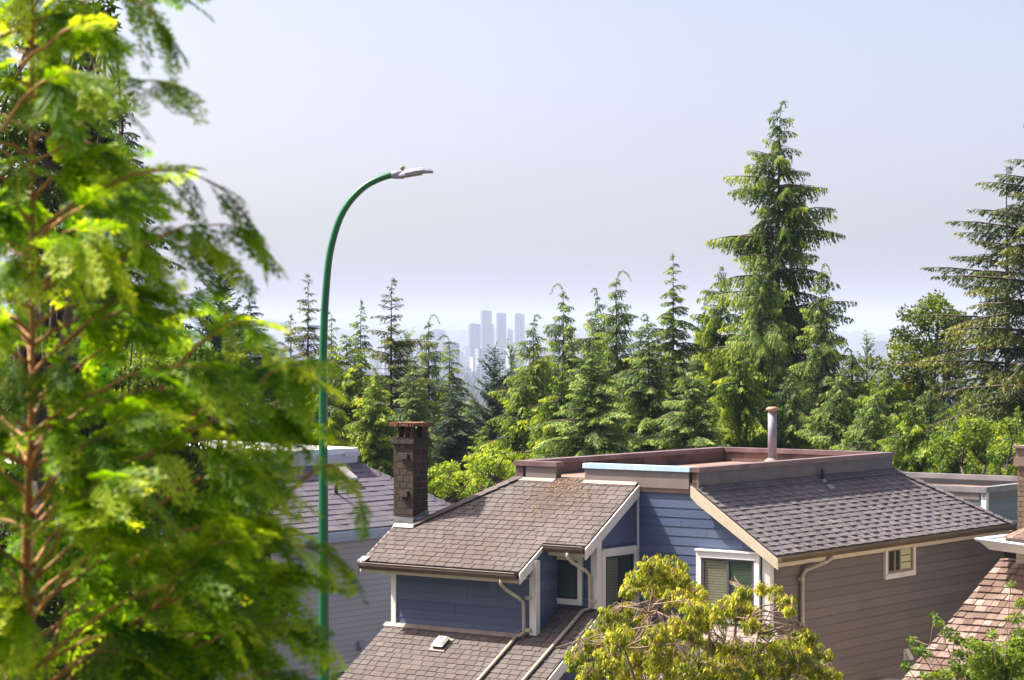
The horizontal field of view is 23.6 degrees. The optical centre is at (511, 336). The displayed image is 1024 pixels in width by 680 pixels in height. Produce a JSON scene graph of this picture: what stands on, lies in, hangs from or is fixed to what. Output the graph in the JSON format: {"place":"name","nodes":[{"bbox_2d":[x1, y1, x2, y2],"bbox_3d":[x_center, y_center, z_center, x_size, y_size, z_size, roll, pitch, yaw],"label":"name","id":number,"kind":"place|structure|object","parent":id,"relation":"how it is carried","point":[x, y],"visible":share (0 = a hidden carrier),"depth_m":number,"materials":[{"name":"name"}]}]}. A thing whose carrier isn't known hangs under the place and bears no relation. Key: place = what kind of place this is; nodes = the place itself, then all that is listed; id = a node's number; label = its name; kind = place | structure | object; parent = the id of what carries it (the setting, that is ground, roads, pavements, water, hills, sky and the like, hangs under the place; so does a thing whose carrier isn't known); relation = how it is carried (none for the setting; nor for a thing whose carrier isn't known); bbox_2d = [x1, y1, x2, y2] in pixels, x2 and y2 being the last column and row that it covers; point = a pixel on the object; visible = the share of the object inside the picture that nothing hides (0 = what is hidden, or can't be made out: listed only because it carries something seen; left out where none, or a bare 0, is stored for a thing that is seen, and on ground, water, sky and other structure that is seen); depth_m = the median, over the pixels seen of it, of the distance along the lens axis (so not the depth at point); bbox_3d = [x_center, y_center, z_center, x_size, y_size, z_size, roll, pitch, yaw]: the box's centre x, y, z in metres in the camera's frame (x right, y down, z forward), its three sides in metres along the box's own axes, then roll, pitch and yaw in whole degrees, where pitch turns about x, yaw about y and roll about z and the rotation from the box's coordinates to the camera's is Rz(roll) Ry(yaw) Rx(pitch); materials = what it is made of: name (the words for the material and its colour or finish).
{"place":"outdoors","nodes":[
{"label":"outdoors","id":0,"kind":"place"},
{"bbox_2d":[0,0,132,672],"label":"tree","id":1,"kind":"object","parent":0,"point":[17,136],"visible":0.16,"depth_m":29.81,"materials":[{"name":"green plant"}]},
{"bbox_2d":[0,441,450,679],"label":"grey house","id":2,"kind":"structure","parent":0,"point":[356,623],"depth_m":49.64,"materials":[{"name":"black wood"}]},
{"bbox_2d":[329,663,351,679],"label":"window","id":3,"kind":"structure","parent":2,"relation":"in","point":[348,664],"depth_m":49.11,"materials":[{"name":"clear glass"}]},
{"bbox_2d":[241,442,279,679],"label":"broadleaf bush","id":4,"kind":"object","parent":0,"point":[271,509],"visible":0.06,"depth_m":41.24,"materials":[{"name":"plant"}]},
{"bbox_2d":[298,340,311,359],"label":"city building","id":5,"kind":"structure","parent":0,"point":[305,343],"depth_m":6881.04,"materials":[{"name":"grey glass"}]},
{"bbox_2d":[0,345,1022,429],"bbox_3d":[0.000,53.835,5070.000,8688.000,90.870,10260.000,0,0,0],"label":"ground","id":6,"kind":"structure","parent":0,"point":[859,348],"depth_m":9396.90,"materials":[{"name":"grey plant"}]},
{"bbox_2d":[0,332,140,679],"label":"broadleaf tree","id":7,"kind":"object","parent":6,"relation":"on","point":[52,610],"visible":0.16,"depth_m":34.31,"materials":[{"name":"green plant"}]},
{"bbox_2d":[3,86,147,433],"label":"conifer tree","id":8,"kind":"object","parent":6,"relation":"on","point":[61,224],"visible":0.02,"depth_m":65.62,"materials":[{"name":"green plant"}]},
{"bbox_2d":[78,55,166,386],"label":"conifer tree","id":9,"kind":"object","parent":6,"relation":"on","point":[99,121],"visible":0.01,"depth_m":75.95,"materials":[{"name":"green plant"}]},
{"bbox_2d":[93,104,207,438],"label":"conifer tree","id":10,"kind":"object","parent":6,"relation":"on","point":[132,135],"visible":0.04,"depth_m":69.86,"materials":[{"name":"green plant"}]},
{"bbox_2d":[24,321,301,679],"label":"broadleaf tree","id":11,"kind":"object","parent":6,"relation":"on","point":[135,362],"visible":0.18,"depth_m":37.09,"materials":[{"name":"green plant"}]},
{"bbox_2d":[0,0,373,679],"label":"cedar tree","id":12,"kind":"object","parent":6,"relation":"on","point":[100,484],"visible":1,"depth_m":4.71,"materials":[{"name":"green plant"}]},
{"bbox_2d":[185,271,274,442],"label":"cypress tree","id":13,"kind":"object","parent":6,"relation":"on","point":[216,341],"visible":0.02,"depth_m":105.65,"materials":[{"name":"green plant"}]},
{"bbox_2d":[233,295,284,437],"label":"conifer tree","id":14,"kind":"object","parent":6,"relation":"on","point":[249,306],"visible":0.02,"depth_m":111.91,"materials":[{"name":"green plant"}]},
{"bbox_2d":[252,342,286,423],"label":"conifer tree","id":15,"kind":"object","parent":6,"relation":"on","point":[266,400],"depth_m":130.04,"materials":[{"name":"green plant"}]},
{"bbox_2d":[282,340,292,350],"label":"city building","id":16,"kind":"structure","parent":6,"relation":"on","point":[286,343],"depth_m":9436.16,"materials":[{"name":"concrete"}]},
{"bbox_2d":[269,314,309,434],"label":"spruce tree","id":17,"kind":"object","parent":6,"relation":"on","point":[289,338],"visible":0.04,"depth_m":117.93,"materials":[{"name":"green plant"}]},
{"bbox_2d":[274,273,337,427],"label":"spruce tree","id":18,"kind":"object","parent":6,"relation":"on","point":[308,329],"visible":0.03,"depth_m":121.94,"materials":[{"name":"green plant"}]},
{"bbox_2d":[288,368,368,452],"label":"cedar tree","id":19,"kind":"object","parent":6,"relation":"on","point":[334,410],"visible":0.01,"depth_m":89.66,"materials":[{"name":"green plant"}]},
{"bbox_2d":[327,311,345,411],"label":"hemlock tree","id":20,"kind":"object","parent":6,"relation":"on","point":[331,337],"visible":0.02,"depth_m":149.94,"materials":[{"name":"green plant"}]},
{"bbox_2d":[305,334,392,463],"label":"cedar tree","id":21,"kind":"object","parent":6,"relation":"on","point":[354,386],"visible":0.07,"depth_m":95.68,"materials":[{"name":"green plant"}]},
{"bbox_2d":[336,300,384,419],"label":"hemlock tree","id":22,"kind":"object","parent":6,"relation":"on","point":[364,344],"visible":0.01,"depth_m":134.96,"materials":[{"name":"green plant"}]},
{"bbox_2d":[318,166,432,679],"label":"street lamp","id":23,"kind":"object","parent":6,"relation":"on","point":[323,612],"visible":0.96,"depth_m":32.96,"materials":[{"name":"green metal"}]},
{"bbox_2d":[340,367,428,482],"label":"cedar tree","id":24,"kind":"object","parent":6,"relation":"on","point":[369,435],"visible":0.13,"depth_m":91.67,"materials":[{"name":"green plant"}]},
{"bbox_2d":[340,278,440,467],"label":"spruce tree","id":25,"kind":"object","parent":6,"relation":"on","point":[395,347],"visible":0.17,"depth_m":118.01,"materials":[{"name":"green plant"}]},
{"bbox_2d":[383,338,405,374],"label":"city building","id":26,"kind":"structure","parent":6,"relation":"on","point":[385,371],"depth_m":4736.70,"materials":[{"name":"concrete"}]},
{"bbox_2d":[386,326,426,420],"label":"cypress tree","id":27,"kind":"object","parent":6,"relation":"on","point":[407,338],"visible":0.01,"depth_m":149.88,"materials":[{"name":"green plant"}]},
{"bbox_2d":[379,362,452,503],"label":"hemlock tree","id":28,"kind":"object","parent":6,"relation":"on","point":[413,413],"visible":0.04,"depth_m":111.81,"materials":[{"name":"green plant"}]},
{"bbox_2d":[411,314,457,465],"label":"hemlock tree","id":29,"kind":"object","parent":6,"relation":"on","point":[424,358],"visible":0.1,"depth_m":121.73,"materials":[{"name":"green plant"}]},
{"bbox_2d":[430,329,444,354],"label":"tower block","id":30,"kind":"structure","parent":6,"relation":"on","point":[437,333],"depth_m":7887.29,"materials":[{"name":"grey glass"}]},
{"bbox_2d":[427,459,471,503],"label":"broadleaf bush","id":31,"kind":"object","parent":6,"relation":"on","point":[448,488],"visible":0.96,"depth_m":69.69,"materials":[{"name":"green plant"}]},
{"bbox_2d":[440,342,459,375],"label":"city building","id":32,"kind":"structure","parent":6,"relation":"on","point":[453,348],"depth_m":4937.44,"materials":[{"name":"grey glass"}]},
{"bbox_2d":[424,335,484,486],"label":"hemlock tree","id":33,"kind":"object","parent":6,"relation":"on","point":[452,378],"visible":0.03,"depth_m":117.82,"materials":[{"name":"green plant"}]},
{"bbox_2d":[428,384,487,501],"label":"hemlock tree","id":34,"kind":"object","parent":6,"relation":"on","point":[459,445],"visible":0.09,"depth_m":113.77,"materials":[{"name":"green plant"}]},
{"bbox_2d":[464,345,467,355],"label":"city building","id":35,"kind":"structure","parent":6,"relation":"on","point":[466,350],"depth_m":8746.95,"materials":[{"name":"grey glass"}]},
{"bbox_2d":[452,392,484,435],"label":"hemlock tree","id":36,"kind":"object","parent":6,"relation":"on","point":[469,420],"visible":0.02,"depth_m":134.80,"materials":[{"name":"green plant"}]},
{"bbox_2d":[470,357,474,370],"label":"city building","id":37,"kind":"structure","parent":6,"relation":"on","point":[472,363],"depth_m":5303.99,"materials":[{"name":"concrete"}]},
{"bbox_2d":[468,323,480,360],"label":"tower block","id":38,"kind":"structure","parent":6,"relation":"on","point":[474,335],"depth_m":6841.02,"materials":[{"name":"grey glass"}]},
{"bbox_2d":[457,425,493,499],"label":"cedar tree","id":39,"kind":"object","parent":6,"relation":"on","point":[480,440],"visible":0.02,"depth_m":99.92,"materials":[{"name":"green plant"}]},
{"bbox_2d":[475,347,492,369],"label":"city building","id":40,"kind":"structure","parent":6,"relation":"on","point":[480,353],"depth_m":5051.02,"materials":[{"name":"concrete"}]},
{"bbox_2d":[476,365,492,381],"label":"city building","id":41,"kind":"structure","parent":6,"relation":"on","point":[480,369],"depth_m":4634.27,"materials":[{"name":"concrete"}]},
{"bbox_2d":[481,307,491,347],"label":"tower block","id":42,"kind":"structure","parent":6,"relation":"on","point":[486,327],"depth_m":6992.16,"materials":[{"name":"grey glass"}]},
{"bbox_2d":[459,342,514,451],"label":"cypress tree","id":43,"kind":"object","parent":6,"relation":"on","point":[493,404],"visible":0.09,"depth_m":123.88,"materials":[{"name":"green plant"}]},
{"bbox_2d":[466,447,515,493],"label":"broadleaf bush","id":44,"kind":"object","parent":6,"relation":"on","point":[488,466],"visible":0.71,"depth_m":65.77,"materials":[{"name":"green plant"}]},
{"bbox_2d":[492,324,493,349],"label":"tower block","id":45,"kind":"structure","parent":6,"relation":"on","point":[492,336],"depth_m":7057.08,"materials":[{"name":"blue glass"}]},
{"bbox_2d":[450,373,547,496],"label":"cedar tree","id":46,"kind":"object","parent":6,"relation":"on","point":[514,439],"visible":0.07,"depth_m":92.70,"materials":[{"name":"green plant"}]},
{"bbox_2d":[493,349,505,366],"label":"city building","id":47,"kind":"structure","parent":6,"relation":"on","point":[503,355],"depth_m":5626.06,"materials":[{"name":"concrete"}]},
{"bbox_2d":[496,313,505,349],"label":"tower block","id":48,"kind":"structure","parent":6,"relation":"on","point":[501,329],"depth_m":6893.25,"materials":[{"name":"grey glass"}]},
{"bbox_2d":[488,339,525,434],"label":"cypress tree","id":49,"kind":"object","parent":6,"relation":"on","point":[510,357],"visible":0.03,"depth_m":124.90,"materials":[{"name":"green plant"}]},
{"bbox_2d":[507,329,512,346],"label":"tower block","id":50,"kind":"structure","parent":6,"relation":"on","point":[510,336],"depth_m":7295.44,"materials":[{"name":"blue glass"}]},
{"bbox_2d":[506,350,515,368],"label":"city building","id":51,"kind":"structure","parent":6,"relation":"on","point":[508,365],"depth_m":5282.73,"materials":[{"name":"concrete"}]},
{"bbox_2d":[513,313,524,358],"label":"tower block","id":52,"kind":"structure","parent":6,"relation":"on","point":[518,326],"depth_m":6941.74,"materials":[{"name":"concrete"}]},
{"bbox_2d":[488,313,562,435],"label":"hemlock tree","id":53,"kind":"object","parent":6,"relation":"on","point":[537,365],"visible":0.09,"depth_m":103.80,"materials":[{"name":"green plant"}]},
{"bbox_2d":[542,349,555,360],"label":"city building","id":54,"kind":"structure","parent":6,"relation":"on","point":[550,353],"depth_m":5901.43,"materials":[{"name":"concrete"}]},
{"bbox_2d":[495,363,608,464],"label":"cedar tree","id":55,"kind":"object","parent":6,"relation":"on","point":[549,407],"visible":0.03,"depth_m":89.67,"materials":[{"name":"green plant"}]},
{"bbox_2d":[549,323,558,357],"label":"tower block","id":56,"kind":"structure","parent":6,"relation":"on","point":[551,339],"depth_m":7193.07,"materials":[{"name":"concrete"}]},
{"bbox_2d":[527,283,592,405],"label":"hemlock tree","id":57,"kind":"object","parent":6,"relation":"on","point":[566,331],"visible":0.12,"depth_m":106.02,"materials":[{"name":"green plant"}]},
{"bbox_2d":[528,341,655,459],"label":"hemlock tree","id":58,"kind":"object","parent":6,"relation":"on","point":[600,419],"visible":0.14,"depth_m":85.73,"materials":[{"name":"green plant"}]},
{"bbox_2d":[566,288,620,447],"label":"hemlock tree","id":59,"kind":"object","parent":6,"relation":"on","point":[589,341],"visible":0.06,"depth_m":110.84,"materials":[{"name":"green plant"}]},
{"bbox_2d":[211,346,1003,437],"bbox_3d":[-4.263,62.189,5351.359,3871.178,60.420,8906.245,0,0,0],"label":"forest","id":60,"kind":"object","parent":6,"relation":"on","point":[471,380],"visible":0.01,"depth_m":4273.11,"materials":[{"name":"green plant"}]},
{"bbox_2d":[585,270,647,450],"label":"hemlock tree","id":61,"kind":"object","parent":6,"relation":"on","point":[613,351],"visible":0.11,"depth_m":107.86,"materials":[{"name":"green plant"}]},
{"bbox_2d":[602,366,671,453],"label":"hemlock tree","id":62,"kind":"object","parent":6,"relation":"on","point":[617,394],"depth_m":93.81,"materials":[{"name":"green plant"}]},
{"bbox_2d":[596,312,688,453],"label":"hemlock tree","id":63,"kind":"object","parent":6,"relation":"on","point":[636,403],"visible":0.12,"depth_m":91.69,"materials":[{"name":"green plant"}]},
{"bbox_2d":[650,338,665,364],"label":"city building","id":64,"kind":"structure","parent":6,"relation":"on","point":[660,344],"depth_m":5969.73,"materials":[{"name":"concrete"}]},
{"bbox_2d":[640,254,713,436],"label":"hemlock tree","id":65,"kind":"object","parent":6,"relation":"on","point":[668,319],"visible":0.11,"depth_m":103.74,"materials":[{"name":"green plant"}]},
{"bbox_2d":[632,361,730,450],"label":"hemlock tree","id":66,"kind":"object","parent":6,"relation":"on","point":[705,434],"visible":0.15,"depth_m":85.85,"materials":[{"name":"green plant"}]},
{"bbox_2d":[678,299,709,403],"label":"hemlock tree","id":67,"kind":"object","parent":6,"relation":"on","point":[699,363],"visible":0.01,"depth_m":117.89,"materials":[{"name":"green plant"}]},
{"bbox_2d":[555,553,842,679],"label":"drooping cherry tree","id":68,"kind":"object","parent":6,"relation":"on","point":[735,659],"visible":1,"depth_m":33.66,"materials":[{"name":"green plant"}]},
{"bbox_2d":[676,267,740,423],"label":"cedar tree","id":69,"kind":"object","parent":6,"relation":"on","point":[711,338],"visible":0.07,"depth_m":109.90,"materials":[{"name":"green plant"}]},
{"bbox_2d":[666,342,790,448],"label":"cedar tree","id":70,"kind":"object","parent":6,"relation":"on","point":[741,419],"visible":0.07,"depth_m":89.60,"materials":[{"name":"green plant"}]},
{"bbox_2d":[716,245,805,447],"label":"hemlock tree","id":71,"kind":"object","parent":6,"relation":"on","point":[762,343],"visible":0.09,"depth_m":96.79,"materials":[{"name":"green plant"}]},
{"bbox_2d":[687,100,864,412],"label":"hemlock tree","id":72,"kind":"object","parent":6,"relation":"on","point":[787,243],"visible":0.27,"depth_m":104.63,"materials":[{"name":"green plant"}]},
{"bbox_2d":[751,367,818,449],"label":"hemlock tree","id":73,"kind":"object","parent":6,"relation":"on","point":[787,437],"visible":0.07,"depth_m":89.81,"materials":[{"name":"green plant"}]},
{"bbox_2d":[778,263,851,449],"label":"hemlock tree","id":74,"kind":"object","parent":6,"relation":"on","point":[827,359],"visible":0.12,"depth_m":94.84,"materials":[{"name":"green plant"}]},
{"bbox_2d":[794,366,885,450],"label":"hemlock tree","id":75,"kind":"object","parent":6,"relation":"on","point":[821,431],"visible":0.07,"depth_m":87.84,"materials":[{"name":"green plant"}]},
{"bbox_2d":[816,347,873,449],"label":"cedar tree","id":76,"kind":"object","parent":6,"relation":"on","point":[862,392],"visible":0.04,"depth_m":93.79,"materials":[{"name":"green plant"}]},
{"bbox_2d":[830,385,898,451],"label":"hemlock tree","id":77,"kind":"object","parent":6,"relation":"on","point":[869,439],"visible":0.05,"depth_m":83.91,"materials":[{"name":"green plant"}]},
{"bbox_2d":[851,330,878,397],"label":"cypress tree","id":78,"kind":"object","parent":6,"relation":"on","point":[868,347],"visible":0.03,"depth_m":111.94,"materials":[{"name":"green plant"}]},
{"bbox_2d":[871,340,886,362],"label":"city building","id":79,"kind":"structure","parent":6,"relation":"on","point":[879,346],"depth_m":7513.56,"materials":[{"name":"glass"}]},
{"bbox_2d":[856,368,940,459],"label":"cedar tree","id":80,"kind":"object","parent":6,"relation":"on","point":[897,409],"visible":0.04,"depth_m":89.81,"materials":[{"name":"green plant"}]},
{"bbox_2d":[877,395,942,472],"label":"cedar tree","id":81,"kind":"object","parent":6,"relation":"on","point":[910,444],"visible":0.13,"depth_m":79.69,"materials":[{"name":"green plant"}]},
{"bbox_2d":[864,289,975,428],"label":"maple tree","id":82,"kind":"object","parent":6,"relation":"on","point":[935,304],"visible":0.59,"depth_m":101.32,"materials":[{"name":"green plant"}]},
{"bbox_2d":[903,379,955,451],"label":"hemlock tree","id":83,"kind":"object","parent":6,"relation":"on","point":[928,410],"visible":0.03,"depth_m":91.92,"materials":[{"name":"green plant"}]},
{"bbox_2d":[941,362,962,422],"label":"conifer tree","id":84,"kind":"object","parent":6,"relation":"on","point":[953,402],"visible":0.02,"depth_m":119.83,"materials":[{"name":"green plant"}]},
{"bbox_2d":[925,419,992,474],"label":"tree","id":85,"kind":"object","parent":6,"relation":"on","point":[950,467],"visible":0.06,"depth_m":77.69,"materials":[{"name":"green plant"}]},
{"bbox_2d":[895,165,1023,440],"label":"spruce tree","id":86,"kind":"object","parent":6,"relation":"on","point":[978,365],"visible":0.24,"depth_m":92.05,"materials":[{"name":"green plant"}]},
{"bbox_2d":[905,472,1017,520],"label":"flat roof house","id":87,"kind":"structure","parent":6,"relation":"on","point":[996,494],"depth_m":57.00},
{"bbox_2d":[934,390,989,472],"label":"cedar tree","id":88,"kind":"object","parent":6,"relation":"on","point":[958,411],"visible":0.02,"depth_m":85.80,"materials":[{"name":"green plant"}]},
{"bbox_2d":[901,580,1023,679],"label":"garden shrub","id":89,"kind":"object","parent":6,"relation":"on","point":[995,665],"visible":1,"depth_m":25.75,"materials":[{"name":"green plant"}]},
{"bbox_2d":[929,415,1020,474],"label":"broadleaf tree","id":90,"kind":"object","parent":6,"relation":"on","point":[976,441],"visible":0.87,"depth_m":75.33,"materials":[{"name":"green plant"}]},
{"bbox_2d":[926,126,1023,428],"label":"spruce tree","id":91,"kind":"object","parent":6,"relation":"on","point":[1012,396],"visible":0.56,"depth_m":85.59,"materials":[{"name":"green plant"}]},
{"bbox_2d":[971,353,1017,432],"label":"hemlock tree","id":92,"kind":"object","parent":6,"relation":"on","point":[986,359],"visible":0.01,"depth_m":112.02,"materials":[{"name":"green plant"}]},
{"bbox_2d":[976,406,1023,474],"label":"cedar tree","id":93,"kind":"object","parent":6,"relation":"on","point":[1020,428],"visible":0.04,"depth_m":79.91,"materials":[{"name":"green plant"}]},
{"bbox_2d":[985,417,1023,475],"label":"broadleaf tree","id":94,"kind":"object","parent":6,"relation":"on","point":[1003,450],"visible":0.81,"depth_m":72.04,"materials":[{"name":"green plant"}]},
{"bbox_2d":[0,0,1023,327],"label":"sky","id":95,"kind":"structure","parent":0,"point":[574,145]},
{"bbox_2d":[10,325,1023,349],"bbox_3d":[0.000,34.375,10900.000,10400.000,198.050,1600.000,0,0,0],"label":"hills","id":96,"kind":"structure","parent":0,"point":[461,337],"depth_m":10860.81,"materials":[{"name":"grey"}]},
{"bbox_2d":[159,318,1023,333],"bbox_3d":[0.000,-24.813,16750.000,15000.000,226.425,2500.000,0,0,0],"label":"hills","id":97,"kind":"structure","parent":0,"point":[373,324],"depth_m":16737.27,"materials":[{"name":"grey"}]},
{"bbox_2d":[339,407,1017,679],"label":"blue house","id":98,"kind":"structure","parent":0,"point":[871,560],"depth_m":42.97,"materials":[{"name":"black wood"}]},
{"bbox_2d":[556,556,582,605],"bbox_3d":[0.931,4.156,42.190,0.684,0.888,0.090,0,0,37],"label":"window","id":99,"kind":"structure","parent":98,"relation":"in","point":[570,578],"depth_m":42.17,"materials":[{"name":"white glass"}]},
{"bbox_2d":[601,545,638,622],"bbox_3d":[1.860,4.281,42.347,0.090,1.298,1.084,0,0,37],"label":"window","id":100,"kind":"structure","parent":98,"relation":"in","point":[616,561],"depth_m":42.28,"materials":[{"name":"white glass"}]},
{"bbox_2d":[694,548,760,622],"bbox_3d":[3.662,4.246,41.685,1.279,1.228,0.090,0,0,37],"label":"window","id":101,"kind":"structure","parent":98,"relation":"in","point":[715,569],"depth_m":41.73,"materials":[{"name":"white glass"}]},
{"bbox_2d":[883,547,915,579],"bbox_3d":[7.111,4.056,44.894,0.090,0.688,1.194,0,0,37],"label":"window","id":102,"kind":"structure","parent":98,"relation":"in","point":[899,563],"depth_m":44.88,"materials":[{"name":"white glass"}]},
{"bbox_2d":[902,445,1023,679],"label":"shake roof house","id":103,"kind":"structure","parent":0,"point":[983,608],"depth_m":37.98,"materials":[{"name":"brown wood"}]},
{"bbox_2d":[956,390,1004,429],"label":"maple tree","id":104,"kind":"object","parent":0,"point":[981,403],"visible":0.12,"depth_m":89.97,"materials":[{"name":"green plant"}]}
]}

